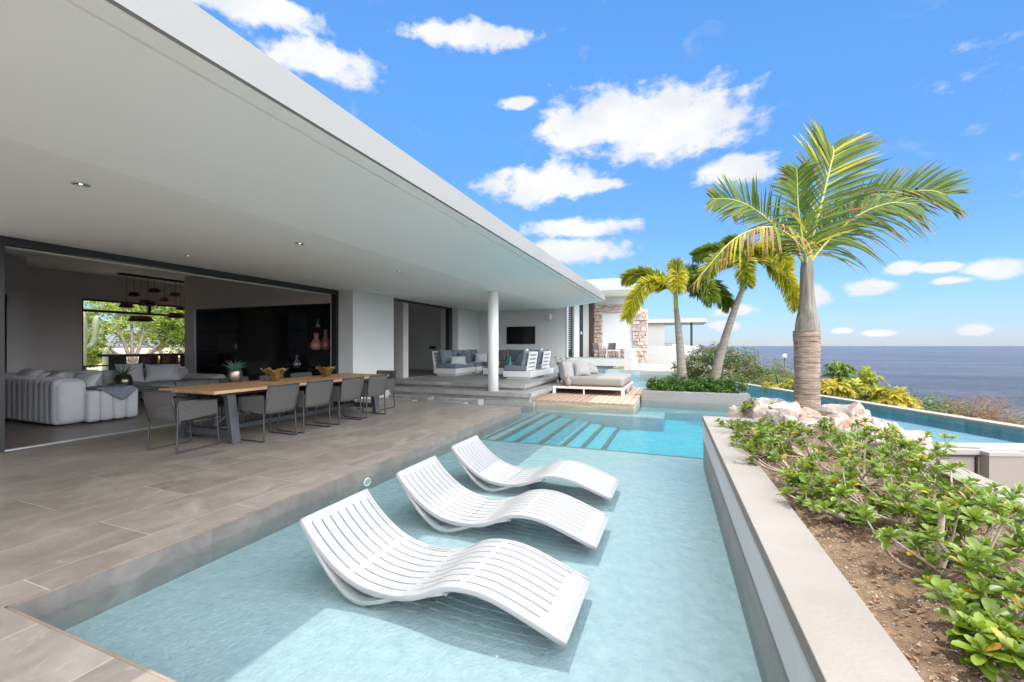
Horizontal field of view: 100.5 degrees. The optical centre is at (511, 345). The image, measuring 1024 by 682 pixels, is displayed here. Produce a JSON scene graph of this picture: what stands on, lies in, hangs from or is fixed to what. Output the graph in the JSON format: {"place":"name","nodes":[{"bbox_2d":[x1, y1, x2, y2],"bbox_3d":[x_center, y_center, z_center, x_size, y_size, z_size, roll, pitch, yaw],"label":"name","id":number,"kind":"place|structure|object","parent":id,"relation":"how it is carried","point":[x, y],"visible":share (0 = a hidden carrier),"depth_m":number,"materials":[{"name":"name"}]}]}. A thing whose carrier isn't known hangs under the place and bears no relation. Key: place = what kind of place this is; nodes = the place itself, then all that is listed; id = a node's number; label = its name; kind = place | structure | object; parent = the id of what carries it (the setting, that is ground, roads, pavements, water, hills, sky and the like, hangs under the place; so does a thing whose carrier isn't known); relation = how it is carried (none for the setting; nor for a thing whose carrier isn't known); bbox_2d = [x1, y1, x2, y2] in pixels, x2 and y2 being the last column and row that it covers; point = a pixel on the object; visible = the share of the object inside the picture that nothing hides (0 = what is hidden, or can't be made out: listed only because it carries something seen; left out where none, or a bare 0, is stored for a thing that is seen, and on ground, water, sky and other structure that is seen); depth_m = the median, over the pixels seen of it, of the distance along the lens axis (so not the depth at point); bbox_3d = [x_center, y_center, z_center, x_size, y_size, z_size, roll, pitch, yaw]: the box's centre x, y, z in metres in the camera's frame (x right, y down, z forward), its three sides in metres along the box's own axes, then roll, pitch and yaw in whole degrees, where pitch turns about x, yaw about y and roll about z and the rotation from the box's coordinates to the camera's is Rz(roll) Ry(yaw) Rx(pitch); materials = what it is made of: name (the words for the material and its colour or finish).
{"place":"outdoors","nodes":[
{"label":"outdoors","id":0,"kind":"place"},
{"bbox_2d":[5,396,304,448],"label":"interior floor","id":1,"kind":"structure","parent":0,"point":[18,433],"depth_m":7.03,"materials":[{"name":"tile"}]},
{"bbox_2d":[5,370,137,424],"bbox_3d":[-9.033,0.954,8.821,4.146,0.776,2.210,0,0,21],"label":"corner sofa","id":2,"kind":"object","parent":1,"relation":"on","point":[44,399],"visible":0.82,"depth_m":7.42,"materials":[{"name":"grey fabric"}]},
{"bbox_2d":[72,372,102,389],"bbox_3d":[-7.925,0.694,7.868,0.511,0.403,0.314,0,0,1],"label":"cushion","id":3,"kind":"object","parent":2,"relation":"on","point":[90,379],"visible":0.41,"depth_m":7.85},
{"bbox_2d":[86,384,135,399],"bbox_3d":[-7.470,0.865,7.857,0.651,0.268,0.604,0,0,21],"label":"throw blanket","id":4,"kind":"object","parent":2,"relation":"on","point":[121,391],"visible":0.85,"depth_m":7.79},
{"bbox_2d":[97,353,184,369],"bbox_3d":[-10.941,0.806,13.770,0.822,1.119,3.516,0,0,21],"label":"bar table","id":5,"kind":"object","parent":1,"relation":"on","point":[113,359],"visible":0.31,"depth_m":12.32,"materials":[{"name":"brown wood"}]},
{"bbox_2d":[136,386,168,391],"bbox_3d":[-8.793,1.176,9.987,0.822,0.379,0.868,0,0,21],"label":"coffee table","id":6,"kind":"object","parent":1,"relation":"on","point":[139,388],"visible":0.17,"depth_m":10.07,"materials":[{"name":"black metal"}]},
{"bbox_2d":[113,374,132,384],"bbox_3d":[-8.995,0.821,9.845,0.340,0.330,0.340,0,0,21],"label":"planter pot","id":7,"kind":"object","parent":6,"relation":"on","point":[126,379],"visible":0.69,"depth_m":9.74,"materials":[{"name":"ceramic"}]},
{"bbox_2d":[101,367,225,398],"bbox_3d":[-9.514,0.982,11.716,1.872,0.685,2.192,0,0,21],"label":"chaise sofa","id":8,"kind":"object","parent":1,"relation":"on","point":[108,376],"visible":0.39,"depth_m":11.23,"materials":[{"name":"grey fabric"}]},
{"bbox_2d":[115,363,144,381],"bbox_3d":[-9.974,0.712,11.112,0.302,0.508,0.566,0,0,36],"label":"cushion","id":9,"kind":"object","parent":8,"relation":"on","point":[136,374],"visible":0.63,"depth_m":11.12,"materials":[{"name":"grey fabric"}]},
{"bbox_2d":[145,364,180,381],"bbox_3d":[-9.528,0.731,11.625,0.776,0.468,0.334,0,0,-41],"label":"cushion","id":10,"kind":"object","parent":8,"relation":"on","point":[162,372],"visible":0.99,"depth_m":11.54,"materials":[{"name":"grey fabric"}]},
{"bbox_2d":[0,398,518,681],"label":"pool deck","id":11,"kind":"structure","parent":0,"point":[70,511],"depth_m":4.09,"materials":[{"name":"tile"}]},
{"bbox_2d":[142,389,219,453],"bbox_3d":[-4.438,0.967,5.692,0.572,0.817,0.690,0,0,18],"label":"dining chair","id":12,"kind":"object","parent":11,"relation":"on","point":[163,406],"visible":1,"depth_m":5.48,"materials":[{"name":"grey"}]},
{"bbox_2d":[174,379,223,435],"bbox_3d":[-4.914,0.967,6.807,0.690,0.817,0.572,0,0,21],"label":"dining chair","id":13,"kind":"object","parent":11,"relation":"on","point":[220,399],"visible":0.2,"depth_m":6.92,"materials":[{"name":"grey"}]},
{"bbox_2d":[219,376,272,427],"bbox_3d":[-4.665,0.967,7.445,0.690,0.817,0.572,0,0,21],"label":"dining chair","id":14,"kind":"object","parent":11,"relation":"on","point":[245,378],"visible":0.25,"depth_m":7.57,"materials":[{"name":"grey"}]},
{"bbox_2d":[4,407,520,681],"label":"deck edge trim","id":15,"kind":"structure","parent":11,"relation":"on","point":[125,660],"depth_m":2.45,"materials":[{"name":"stone"}]},
{"bbox_2d":[12,407,521,630],"bbox_3d":[-1.244,2.106,6.047,3.781,1.450,10.688,0,0,-7],"label":"pool coping","id":16,"kind":"object","parent":11,"relation":"on","point":[58,607],"visible":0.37,"depth_m":3.15,"materials":[{"name":"stone"}]},
{"bbox_2d":[237,383,299,442],"bbox_3d":[-3.610,0.967,6.346,0.690,0.817,0.572,0,0,21],"label":"dining chair","id":17,"kind":"object","parent":11,"relation":"on","point":[282,398],"visible":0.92,"depth_m":6.15,"materials":[{"name":"grey"}]},
{"bbox_2d":[159,373,388,443],"bbox_3d":[-3.848,0.996,7.601,1.177,0.771,3.681,0,0,21],"label":"dining table","id":18,"kind":"object","parent":11,"relation":"on","point":[228,392],"visible":0.84,"depth_m":6.36,"materials":[{"name":"brown wood"}]},
{"bbox_2d":[260,367,287,380],"bbox_3d":[-4.132,0.490,7.425,0.455,0.232,0.427,0,0,-36],"label":"decorative bowl","id":19,"kind":"object","parent":18,"relation":"on","point":[274,375],"visible":1,"depth_m":7.33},
{"bbox_2d":[0,0,604,452],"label":"modern villa","id":20,"kind":"object","parent":11,"relation":"on","point":[176,132],"visible":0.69,"depth_m":4.71,"materials":[{"name":"paint"}]},
{"bbox_2d":[82,298,184,369],"bbox_3d":[-12.029,-0.018,14.548,0.091,2.776,4.137,0,0,21],"label":"window","id":21,"kind":"structure","parent":20,"relation":"in","point":[148,308],"depth_m":13.38,"materials":[{"name":"black metal"}]},
{"bbox_2d":[117,273,184,321],"bbox_3d":[-11.169,-1.454,13.565,0.658,1.400,2.238,0,0,21],"label":"pendant light","id":22,"kind":"object","parent":20,"relation":"hanging from","point":[148,303],"visible":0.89,"depth_m":13.22,"materials":[{"name":"black metal"}]},
{"bbox_2d":[194,303,329,380],"bbox_3d":[-7.121,-0.018,12.233,5.459,2.265,0.415,0,0,21],"label":"wine cabinet","id":23,"kind":"object","parent":20,"relation":"in","point":[272,337],"visible":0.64,"depth_m":12.05,"materials":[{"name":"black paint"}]},
{"bbox_2d":[507,326,534,343],"bbox_3d":[0.346,-0.416,16.749,1.187,0.685,0.059,0,0,21],"label":"television","id":24,"kind":"object","parent":20,"relation":"attached to","point":[522,335],"visible":1,"depth_m":16.71,"materials":[{"name":"black glass"}]},
{"bbox_2d":[277,379,332,432],"bbox_3d":[-3.361,0.967,6.984,0.690,0.817,0.572,0,0,21],"label":"dining chair","id":25,"kind":"object","parent":11,"relation":"on","point":[317,393],"visible":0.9,"depth_m":6.81,"materials":[{"name":"grey"}]},
{"bbox_2d":[314,376,363,424],"bbox_3d":[-3.088,0.967,7.681,0.690,0.817,0.572,0,0,21],"label":"dining chair","id":26,"kind":"object","parent":11,"relation":"on","point":[348,389],"visible":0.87,"depth_m":7.49,"materials":[{"name":"grey"}]},
{"bbox_2d":[343,374,387,418],"bbox_3d":[-2.835,0.967,8.328,0.690,0.817,0.572,0,0,21],"label":"dining chair","id":27,"kind":"object","parent":11,"relation":"on","point":[374,385],"visible":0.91,"depth_m":8.15,"materials":[{"name":"grey"}]},
{"bbox_2d":[357,370,395,409],"bbox_3d":[-2.950,0.967,9.379,0.572,0.817,0.690,0,0,21],"label":"dining chair","id":28,"kind":"object","parent":11,"relation":"on","point":[391,379],"visible":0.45,"depth_m":9.47,"materials":[{"name":"grey"}]},
{"bbox_2d":[379,394,483,404],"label":"stepping slabs","id":29,"kind":"structure","parent":11,"relation":"on","point":[477,401],"depth_m":10.83,"materials":[{"name":"grey tile"}]},
{"bbox_2d":[702,416,1023,681],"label":"white planter","id":30,"kind":"object","parent":11,"relation":"on","point":[809,616],"visible":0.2,"depth_m":1.84,"materials":[{"name":"concrete"}]},
{"bbox_2d":[713,418,762,435],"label":"leafy shrub","id":31,"kind":"object","parent":30,"relation":"in","point":[731,425],"visible":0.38,"depth_m":4.89,"materials":[{"name":"green plant"}]},
{"bbox_2d":[727,428,785,457],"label":"leafy shrub","id":32,"kind":"object","parent":30,"relation":"in","point":[737,437],"visible":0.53,"depth_m":3.89,"materials":[{"name":"green plant"}]},
{"bbox_2d":[733,416,808,441],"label":"leafy shrub","id":33,"kind":"object","parent":30,"relation":"in","point":[756,427],"visible":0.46,"depth_m":4.35,"materials":[{"name":"green plant"}]},
{"bbox_2d":[728,435,831,475],"bbox_3d":[2.088,0.856,3.329,0.618,0.337,0.620,0,0,-37],"label":"leafy shrub","id":34,"kind":"object","parent":30,"relation":"in","point":[782,459],"visible":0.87,"depth_m":3.27,"materials":[{"name":"green plant"}]},
{"bbox_2d":[765,410,802,433],"bbox_3d":[3.090,0.978,4.844,0.346,0.432,0.440,13,5,-13],"label":"boulder","id":35,"kind":"object","parent":30,"relation":"on","point":[780,417],"visible":0.31,"depth_m":4.77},
{"bbox_2d":[768,402,803,417],"bbox_3d":[3.319,0.889,5.170,0.372,0.407,0.371,2,2,31],"label":"boulder","id":36,"kind":"object","parent":30,"relation":"on","point":[792,409],"visible":0.41,"depth_m":5.07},
{"bbox_2d":[755,417,856,459],"bbox_3d":[2.541,0.814,3.671,0.634,0.396,0.729,0,0,-40],"label":"leafy shrub","id":37,"kind":"object","parent":30,"relation":"in","point":[767,429],"visible":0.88,"depth_m":3.67,"materials":[{"name":"green plant"}]},
{"bbox_2d":[798,417,830,438],"bbox_3d":[3.292,0.941,4.601,0.314,0.351,0.405,-20,-10,40],"label":"boulder","id":38,"kind":"object","parent":30,"relation":"on","point":[808,421],"visible":0.29,"depth_m":4.54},
{"bbox_2d":[777,463,871,499],"bbox_3d":[1.990,0.905,2.768,0.499,0.240,0.493,0,0,21],"label":"leafy shrub","id":39,"kind":"object","parent":30,"relation":"in","point":[791,476],"visible":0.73,"depth_m":2.72,"materials":[{"name":"green plant"}]},
{"bbox_2d":[810,412,849,428],"bbox_3d":[3.571,0.917,4.785,0.342,0.316,0.348,-3,-13,-20],"label":"boulder","id":40,"kind":"object","parent":30,"relation":"on","point":[840,418],"visible":0.31,"depth_m":4.68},
{"bbox_2d":[776,476,905,527],"bbox_3d":[1.855,0.895,2.414,0.607,0.261,0.552,0,0,42],"label":"leafy shrub","id":41,"kind":"object","parent":30,"relation":"in","point":[825,505],"visible":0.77,"depth_m":2.36,"materials":[{"name":"green plant"}]},
{"bbox_2d":[814,417,900,453],"bbox_3d":[3.092,0.820,3.859,0.601,0.411,0.737,0,0,-5],"label":"leafy shrub","id":42,"kind":"object","parent":30,"relation":"in","point":[853,434],"visible":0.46,"depth_m":3.77,"materials":[{"name":"green plant"}]},
{"bbox_2d":[806,424,946,486],"bbox_3d":[2.411,0.784,2.885,0.631,0.437,0.685,0,0,-24],"label":"leafy shrub","id":43,"kind":"object","parent":30,"relation":"in","point":[843,452],"visible":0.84,"depth_m":2.87,"materials":[{"name":"green plant"}]},
{"bbox_2d":[744,435,1023,681],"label":"leaf litter","id":44,"kind":"object","parent":30,"relation":"on","point":[931,677],"visible":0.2,"depth_m":1.87,"materials":[{"name":"plant"}]},
{"bbox_2d":[823,456,989,527],"bbox_3d":[2.042,0.820,2.226,0.684,0.378,0.648,0,0,-29],"label":"leafy shrub","id":45,"kind":"object","parent":30,"relation":"in","point":[882,474],"visible":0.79,"depth_m":2.27,"materials":[{"name":"green plant"}]},
{"bbox_2d":[893,427,932,452],"bbox_3d":[4.101,1.145,4.496,0.535,0.496,0.437,-12,3,-1],"label":"boulder","id":46,"kind":"object","parent":30,"relation":"on","point":[915,435],"visible":0.13,"depth_m":4.35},
{"bbox_2d":[857,433,970,478],"bbox_3d":[2.916,0.859,3.166,0.548,0.337,0.566,0,0,21],"label":"leafy shrub","id":47,"kind":"object","parent":30,"relation":"in","point":[915,455],"visible":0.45,"depth_m":3.09,"materials":[{"name":"green plant"}]},
{"bbox_2d":[882,430,960,462],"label":"leafy shrub","id":48,"kind":"object","parent":30,"relation":"in","point":[919,442],"visible":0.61,"depth_m":3.51,"materials":[{"name":"green plant"}]},
{"bbox_2d":[851,496,1023,581],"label":"leafy shrub","id":49,"kind":"object","parent":30,"relation":"on","point":[936,561],"visible":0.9,"depth_m":1.73,"materials":[{"name":"green plant"}]},
{"bbox_2d":[888,460,1023,520],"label":"leafy shrub","id":50,"kind":"object","parent":30,"relation":"in","point":[970,481],"visible":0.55,"depth_m":2.40,"materials":[{"name":"green plant"}]},
{"bbox_2d":[892,496,1023,566],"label":"leafy shrub","id":51,"kind":"object","parent":30,"relation":"in","point":[974,514],"visible":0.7,"depth_m":1.87,"materials":[{"name":"green plant"}]},
{"bbox_2d":[913,547,1023,632],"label":"leafy shrub","id":52,"kind":"object","parent":30,"relation":"on","point":[991,601],"visible":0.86,"depth_m":1.46,"materials":[{"name":"green plant"}]},
{"bbox_2d":[933,601,1023,681],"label":"leafy shrub","id":53,"kind":"object","parent":30,"relation":"in","point":[991,647],"visible":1,"depth_m":1.26,"materials":[{"name":"green plant"}]},
{"bbox_2d":[87,348,643,370],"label":"ground","id":54,"kind":"structure","parent":0,"point":[122,351],"depth_m":110.73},
{"bbox_2d":[83,312,99,369],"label":"cactus","id":55,"kind":"object","parent":54,"relation":"on","point":[92,343],"visible":0.44,"depth_m":15.22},
{"bbox_2d":[83,301,114,367],"bbox_3d":[-19.365,-1.263,17.017,3.135,5.484,5.192,0,0,21],"label":"garden tree","id":56,"kind":"object","parent":54,"relation":"on","point":[94,359],"visible":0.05,"depth_m":18.38,"materials":[{"name":"green plant"}]},
{"bbox_2d":[83,301,184,363],"bbox_3d":[-17.373,-1.031,19.389,3.375,5.108,5.913,0,0,42],"label":"garden tree","id":57,"kind":"object","parent":54,"relation":"on","point":[122,323],"visible":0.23,"depth_m":19.36,"materials":[{"name":"green plant"}]},
{"bbox_2d":[87,301,184,353],"bbox_3d":[-20.775,-1.799,25.178,4.133,6.562,7.200,0,0,21],"label":"garden tree","id":58,"kind":"object","parent":54,"relation":"on","point":[125,336],"visible":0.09,"depth_m":23.97,"materials":[{"name":"green plant"}]},
{"bbox_2d":[139,306,184,352],"bbox_3d":[-16.273,-1.305,21.598,3.681,5.568,4.677,0,0,21],"label":"garden tree","id":59,"kind":"object","parent":54,"relation":"on","point":[181,334],"visible":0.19,"depth_m":20.31,"materials":[{"name":"green plant"}]},
{"bbox_2d":[568,278,647,372],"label":"guest wing","id":60,"kind":"structure","parent":54,"relation":"on","point":[601,325],"depth_m":27.39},
{"bbox_2d":[579,305,582,356],"bbox_3d":[4.440,-1.234,27.312,0.237,3.907,0.110,0,0,21],"label":"door","id":61,"kind":"structure","parent":60,"relation":"in","point":[580,306],"depth_m":27.32,"materials":[{"name":"black metal"}]},
{"bbox_2d":[665,341,781,383],"bbox_3d":[9.027,1.409,18.381,4.735,3.412,2.747,0,0,21],"label":"scrub tree","id":62,"kind":"object","parent":54,"relation":"on","point":[701,362],"visible":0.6,"depth_m":18.25,"materials":[{"name":"green plant"}]},
{"bbox_2d":[742,356,794,384],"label":"scrub tree","id":63,"kind":"object","parent":54,"relation":"on","point":[781,370],"visible":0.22,"depth_m":18.43,"materials":[{"name":"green plant"}]},
{"bbox_2d":[820,378,858,398],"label":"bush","id":64,"kind":"object","parent":54,"relation":"on","point":[829,387],"visible":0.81,"depth_m":13.24,"materials":[{"name":"plant"}]},
{"bbox_2d":[820,360,859,397],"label":"bush","id":65,"kind":"object","parent":54,"relation":"on","point":[841,371],"visible":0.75,"depth_m":16.29,"materials":[{"name":"plant"}]},
{"bbox_2d":[672,373,1023,442],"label":"infinity edge wall","id":66,"kind":"structure","parent":54,"relation":"on","point":[991,425],"depth_m":8.74,"materials":[{"name":"teal tile"}]},
{"bbox_2d":[840,377,877,400],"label":"areca palm","id":67,"kind":"object","parent":54,"relation":"on","point":[856,385],"visible":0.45,"depth_m":13.56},
{"bbox_2d":[851,365,890,401],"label":"areca palm","id":68,"kind":"object","parent":54,"relation":"on","point":[866,376],"visible":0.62,"depth_m":16.62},
{"bbox_2d":[857,387,891,402],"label":"areca palm","id":69,"kind":"object","parent":54,"relation":"on","point":[871,395],"visible":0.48,"depth_m":12.76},
{"bbox_2d":[870,386,922,408],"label":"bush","id":70,"kind":"object","parent":54,"relation":"on","point":[897,396],"visible":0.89,"depth_m":12.16,"materials":[{"name":"plant"}]},
{"bbox_2d":[910,391,975,415],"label":"scrub bush","id":71,"kind":"object","parent":54,"relation":"on","point":[930,403],"visible":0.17,"depth_m":14.89,"materials":[{"name":"green plant"}]},
{"bbox_2d":[931,393,1017,418],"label":"dry shrub","id":72,"kind":"object","parent":54,"relation":"on","point":[972,408],"visible":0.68,"depth_m":12.73,"materials":[{"name":"brown plant"}]},
{"bbox_2d":[932,442,1023,493],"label":"courtyard wall","id":73,"kind":"structure","parent":54,"relation":"on","point":[1001,463],"depth_m":5.56,"materials":[{"name":"grey stone"}]},
{"bbox_2d":[940,403,1023,424],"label":"dry shrub","id":74,"kind":"object","parent":54,"relation":"on","point":[996,415],"visible":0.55,"depth_m":11.85,"materials":[{"name":"brown plant"}]},
{"bbox_2d":[946,389,1020,420],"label":"dry shrub","id":75,"kind":"object","parent":54,"relation":"on","point":[989,398],"visible":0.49,"depth_m":14.60,"materials":[{"name":"brown plant"}]},
{"bbox_2d":[44,371,1023,678],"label":"pool water","id":76,"kind":"structure","parent":0,"point":[708,409],"depth_m":7.17,"materials":[{"name":"liquid"}]},
{"bbox_2d":[64,381,1015,681],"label":"pool basin","id":77,"kind":"object","parent":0,"point":[666,631],"visible":0.45,"depth_m":2.62,"materials":[{"name":"stone"}]},
{"bbox_2d":[298,489,590,649],"bbox_3d":[-0.453,1.379,2.785,1.828,0.488,0.648,0,0,21],"label":"pool lounger","id":78,"kind":"object","parent":77,"relation":"on","point":[361,541],"visible":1,"depth_m":2.72,"materials":[{"name":"white plastic"}]},
{"bbox_2d":[388,369,561,412],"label":"terrace steps","id":79,"kind":"structure","parent":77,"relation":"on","point":[519,392],"depth_m":11.76,"materials":[{"name":"grey tile"}]},
{"bbox_2d":[432,350,474,375],"bbox_3d":[-2.068,0.578,15.226,0.956,0.889,1.461,0,0,21],"label":"outdoor sofa","id":80,"kind":"object","parent":79,"relation":"on","point":[444,367],"visible":0.79,"depth_m":14.69,"materials":[{"name":"fabric"}]},
{"bbox_2d":[461,349,483,372],"bbox_3d":[-1.527,0.578,16.534,0.975,0.889,1.279,0,0,21],"label":"outdoor sofa","id":81,"kind":"object","parent":79,"relation":"on","point":[478,366],"visible":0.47,"depth_m":16.22,"materials":[{"name":"white metal"}]},
{"bbox_2d":[483,349,549,367],"bbox_3d":[0.171,0.578,16.164,2.420,0.889,0.822,0,0,21],"label":"outdoor sofa","id":82,"kind":"object","parent":79,"relation":"on","point":[502,355],"visible":0.3,"depth_m":16.25,"materials":[{"name":"white fabric"}]},
{"bbox_2d":[503,350,539,379],"bbox_3d":[0.320,0.578,13.399,0.913,0.889,0.932,0,0,21],"label":"outdoor sofa","id":83,"kind":"object","parent":79,"relation":"on","point":[525,368],"visible":1,"depth_m":13.01,"materials":[{"name":"white metal"}]},
{"bbox_2d":[536,350,552,375],"bbox_3d":[0.864,0.578,14.741,0.913,0.889,0.959,0,0,21],"label":"outdoor sofa","id":84,"kind":"object","parent":79,"relation":"on","point":[542,359],"visible":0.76,"depth_m":14.34,"materials":[{"name":"white metal"}]},
{"bbox_2d":[395,456,609,551],"bbox_3d":[-0.095,1.379,3.812,1.828,0.488,0.648,0,0,21],"label":"pool lounger","id":85,"kind":"object","parent":77,"relation":"on","point":[432,486],"visible":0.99,"depth_m":3.76,"materials":[{"name":"white plastic"}]},
{"bbox_2d":[450,435,619,501],"bbox_3d":[0.255,1.379,4.832,1.828,0.488,0.648,0,0,21],"label":"pool lounger","id":86,"kind":"object","parent":77,"relation":"on","point":[476,456],"visible":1,"depth_m":4.78,"materials":[{"name":"white plastic"}]},
{"bbox_2d":[533,387,643,414],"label":"timber platform","id":87,"kind":"structure","parent":77,"relation":"on","point":[599,399],"depth_m":10.86,"materials":[{"name":"brown wood"}]},
{"bbox_2d":[553,359,632,395],"bbox_3d":[2.561,0.907,13.062,2.009,0.924,2.484,0,0,21],"label":"daybed","id":88,"kind":"object","parent":87,"relation":"on","point":[622,382],"visible":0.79,"depth_m":12.14,"materials":[{"name":"fabric"}]},
{"bbox_2d":[480,413,701,458],"bbox_3d":[1.671,1.763,8.305,3.598,0.273,3.297,0,0,21],"label":"pool step nosing","id":89,"kind":"object","parent":77,"relation":"on","point":[585,444],"visible":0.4,"depth_m":8.23,"materials":[{"name":"tile"}]},
{"bbox_2d":[641,386,749,411],"bbox_3d":[5.307,2.215,12.561,2.630,1.964,2.968,0,0,21],"label":"box planter","id":90,"kind":"object","parent":77,"relation":"in","point":[699,398],"visible":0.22,"depth_m":11.21,"materials":[{"name":"grey concrete"}]},
{"bbox_2d":[619,255,734,380],"bbox_3d":[4.783,-0.708,12.080,3.581,4.136,2.406,0,0,-4],"label":"foxtail palm","id":91,"kind":"object","parent":90,"relation":"in","point":[680,278],"visible":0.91,"depth_m":12.03,"materials":[{"name":"green plant"}]},
{"bbox_2d":[684,376,708,391],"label":"hedge bush","id":92,"kind":"object","parent":90,"relation":"on","point":[694,385],"visible":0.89,"depth_m":11.55,"materials":[{"name":"green plant"}]},
{"bbox_2d":[697,374,720,392],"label":"hedge bush","id":93,"kind":"object","parent":90,"relation":"on","point":[711,384],"visible":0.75,"depth_m":11.47,"materials":[{"name":"green plant"}]},
{"bbox_2d":[710,374,735,392],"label":"hedge bush","id":94,"kind":"object","parent":90,"relation":"on","point":[722,388],"visible":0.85,"depth_m":11.36,"materials":[{"name":"green plant"}]},
{"bbox_2d":[719,372,748,392],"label":"hedge bush","id":95,"kind":"object","parent":90,"relation":"on","point":[741,385],"visible":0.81,"depth_m":11.25,"materials":[{"name":"green plant"}]},
{"bbox_2d":[688,233,799,390],"bbox_3d":[6.584,-0.980,11.918,3.078,4.724,2.490,0,0,21],"label":"foxtail palm","id":96,"kind":"object","parent":90,"relation":"in","point":[785,279],"visible":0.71,"depth_m":11.93,"materials":[{"name":"green plant"}]},
{"bbox_2d":[83,0,1023,345],"label":"sky","id":97,"kind":"structure","parent":0,"point":[596,131],"materials":[{"name":"blue"}]},
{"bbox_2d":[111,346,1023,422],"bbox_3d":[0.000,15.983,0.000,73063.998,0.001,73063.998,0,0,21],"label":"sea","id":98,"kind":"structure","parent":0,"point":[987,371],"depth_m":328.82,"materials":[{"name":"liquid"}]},
{"bbox_2d":[608,363,733,380],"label":"paving","id":99,"kind":"structure","parent":0,"point":[658,369],"depth_m":23.80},
{"bbox_2d":[639,318,706,363],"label":"sea pavilion","id":100,"kind":"structure","parent":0,"point":[659,352],"depth_m":32.01,"materials":[{"name":"white paint"}]},
{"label":"mound soil","id":101,"kind":"structure","parent":0,"visible":0},
{"bbox_2d":[728,404,751,417],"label":"boulder","id":102,"kind":"object","parent":101,"relation":"on","point":[734,411],"visible":0.2,"depth_m":5.84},
{"bbox_2d":[748,402,768,420],"bbox_3d":[3.252,0.997,5.483,0.366,0.563,0.459,7,17,24],"label":"boulder","id":103,"kind":"object","parent":101,"relation":"on","point":[758,411],"visible":0.27,"depth_m":5.39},
{"bbox_2d":[688,114,973,411],"bbox_3d":[4.144,-0.989,5.422,3.167,4.134,2.928,0,0,33],"label":"bottle palm","id":104,"kind":"object","parent":101,"relation":"on","point":[802,177],"visible":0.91,"depth_m":5.65,"materials":[{"name":"plant"}]},
{"bbox_2d":[819,402,864,416],"bbox_3d":[4.014,0.888,5.132,0.366,0.426,0.447,-16,1,-19],"label":"boulder","id":105,"kind":"object","parent":101,"relation":"on","point":[851,410],"visible":0.44,"depth_m":5.05,"materials":[{"name":"stone"}]},
{"bbox_2d":[854,414,898,430],"bbox_3d":[4.080,1.018,4.771,0.412,0.462,0.486,0,5,-19],"label":"boulder","id":106,"kind":"object","parent":101,"relation":"on","point":[881,422],"visible":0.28,"depth_m":4.67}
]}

